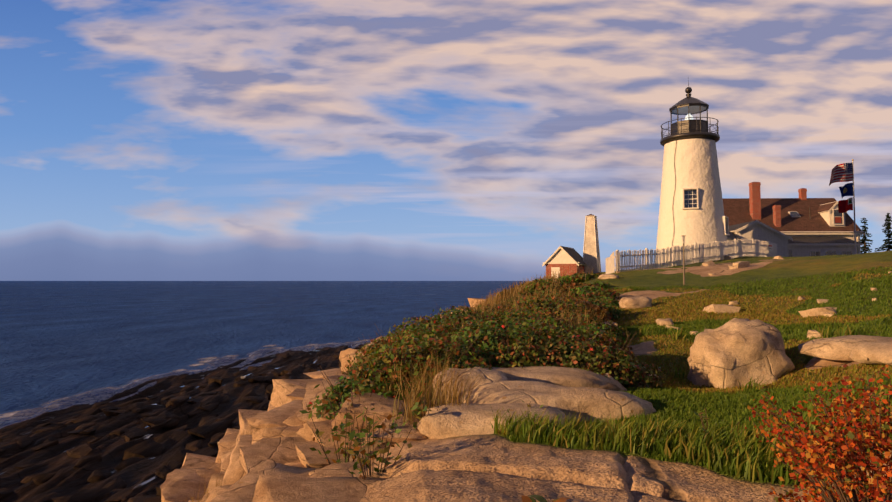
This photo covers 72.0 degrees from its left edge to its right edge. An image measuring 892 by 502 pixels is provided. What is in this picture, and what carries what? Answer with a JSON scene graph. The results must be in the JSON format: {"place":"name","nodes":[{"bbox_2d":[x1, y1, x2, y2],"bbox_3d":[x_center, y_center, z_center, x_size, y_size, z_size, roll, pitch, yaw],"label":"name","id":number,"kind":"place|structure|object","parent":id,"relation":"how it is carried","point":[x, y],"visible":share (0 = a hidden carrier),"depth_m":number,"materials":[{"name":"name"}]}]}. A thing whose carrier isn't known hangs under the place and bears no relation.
{"place":"outdoors","nodes":[
{"label":"outdoors","id":0,"kind":"place"},
{"bbox_2d":[0,281,527,427],"bbox_3d":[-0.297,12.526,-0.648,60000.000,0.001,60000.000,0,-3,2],"label":"sea water","id":1,"kind":"structure","parent":0,"point":[63,340],"depth_m":184.07,"materials":[{"name":"blue liquid"}]},
{"bbox_2d":[0,336,382,428],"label":"surf foam","id":2,"kind":"object","parent":1,"relation":"on","point":[90,399],"depth_m":76.21,"materials":[{"name":"white liquid"}]},
{"bbox_2d":[0,250,891,501],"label":"ground terrain","id":3,"kind":"structure","parent":0,"point":[485,468],"depth_m":19.01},
{"bbox_2d":[0,348,359,501],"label":"ledge rocks","id":4,"kind":"object","parent":3,"relation":"on","point":[115,490],"visible":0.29,"depth_m":36.72,"materials":[{"name":"black stone"}]},
{"bbox_2d":[160,298,485,501],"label":"cliff rocks","id":5,"kind":"object","parent":3,"relation":"on","point":[273,457],"visible":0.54,"depth_m":7.44,"materials":[{"name":"beige stone"}]},
{"bbox_2d":[309,272,668,419],"bbox_3d":[3.858,2.201,26.814,7.268,2.712,39.251,-1,-3,13],"label":"shrub","id":6,"kind":"object","parent":3,"relation":"on","point":[565,347],"depth_m":9.80,"materials":[{"name":"green plant"}]},
{"bbox_2d":[299,345,755,479],"bbox_3d":[0.213,1.747,6.235,4.828,1.140,2.922,-2,-4,39],"label":"weed","id":7,"kind":"object","parent":3,"relation":"on","point":[352,434],"depth_m":6.39,"materials":[{"name":"plant"}]},
{"bbox_2d":[185,265,891,501],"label":"grass","id":8,"kind":"structure","parent":3,"relation":"on","point":[723,447],"depth_m":8.01,"materials":[{"name":"green plant"}]},
{"bbox_2d":[542,246,586,278],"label":"oil house","id":9,"kind":"structure","parent":3,"relation":"on","point":[568,260],"depth_m":59.81,"materials":[{"name":"red brick"}]},
{"bbox_2d":[583,214,600,273],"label":"bell tower","id":10,"kind":"structure","parent":3,"relation":"on","point":[591,255],"depth_m":61.62,"materials":[{"name":"white paint"}]},
{"bbox_2d":[417,274,891,438],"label":"boulders","id":11,"kind":"object","parent":3,"relation":"on","point":[731,353],"visible":0.62,"depth_m":8.43,"materials":[{"name":"beige stone"}]},
{"bbox_2d":[682,235,685,284],"bbox_3d":[10.319,0.444,26.623,0.130,2.230,0.130,0,-3,2],"label":"marker post","id":12,"kind":"object","parent":3,"relation":"on","point":[683,237],"visible":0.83,"depth_m":26.60,"materials":[{"name":"grey wood"}]},
{"bbox_2d":[606,238,776,273],"bbox_3d":[15.725,0.435,39.722,18.306,2.748,3.424,2,-3,-35],"label":"picket fence","id":13,"kind":"object","parent":3,"relation":"on","point":[735,248],"visible":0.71,"depth_m":37.12,"materials":[{"name":"paint"}]},
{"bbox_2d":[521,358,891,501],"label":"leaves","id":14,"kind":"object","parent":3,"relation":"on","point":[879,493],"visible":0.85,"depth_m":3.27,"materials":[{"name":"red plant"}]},
{"bbox_2d":[602,255,891,388],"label":"rocks","id":15,"kind":"object","parent":3,"relation":"on","point":[730,308],"visible":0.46,"depth_m":18.29,"materials":[{"name":"stone"}]},
{"bbox_2d":[722,182,863,256],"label":"keepers house","id":16,"kind":"structure","parent":3,"relation":"on","point":[802,225],"depth_m":54.33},
{"bbox_2d":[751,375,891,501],"bbox_3d":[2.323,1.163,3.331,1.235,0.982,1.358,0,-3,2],"label":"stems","id":17,"kind":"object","parent":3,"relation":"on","point":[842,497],"visible":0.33,"depth_m":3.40,"materials":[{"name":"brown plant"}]},
{"bbox_2d":[829,159,856,253],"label":"flagpole","id":18,"kind":"object","parent":3,"relation":"on","point":[843,172],"visible":1,"depth_m":49.03,"materials":[{"name":"multicoloured fabric"}]},
{"bbox_2d":[859,218,872,253],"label":"spruce tree","id":19,"kind":"object","parent":3,"relation":"on","point":[864,242],"visible":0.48,"depth_m":102.66,"materials":[{"name":"green plant"}]},
{"bbox_2d":[875,213,891,251],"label":"spruce tree","id":20,"kind":"object","parent":3,"relation":"on","point":[888,223],"visible":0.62,"depth_m":105.63,"materials":[{"name":"green plant"}]},
{"bbox_2d":[0,0,891,280],"label":"sky","id":21,"kind":"structure","parent":0,"point":[141,140],"materials":[{"name":"blue"}]},
{"bbox_2d":[656,138,727,262],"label":"lighthouse tower","id":22,"kind":"structure","parent":0,"point":[696,162],"depth_m":42.00,"materials":[{"name":"white paint"}]},
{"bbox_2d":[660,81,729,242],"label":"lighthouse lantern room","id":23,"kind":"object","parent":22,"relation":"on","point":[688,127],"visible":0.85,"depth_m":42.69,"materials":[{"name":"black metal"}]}
]}

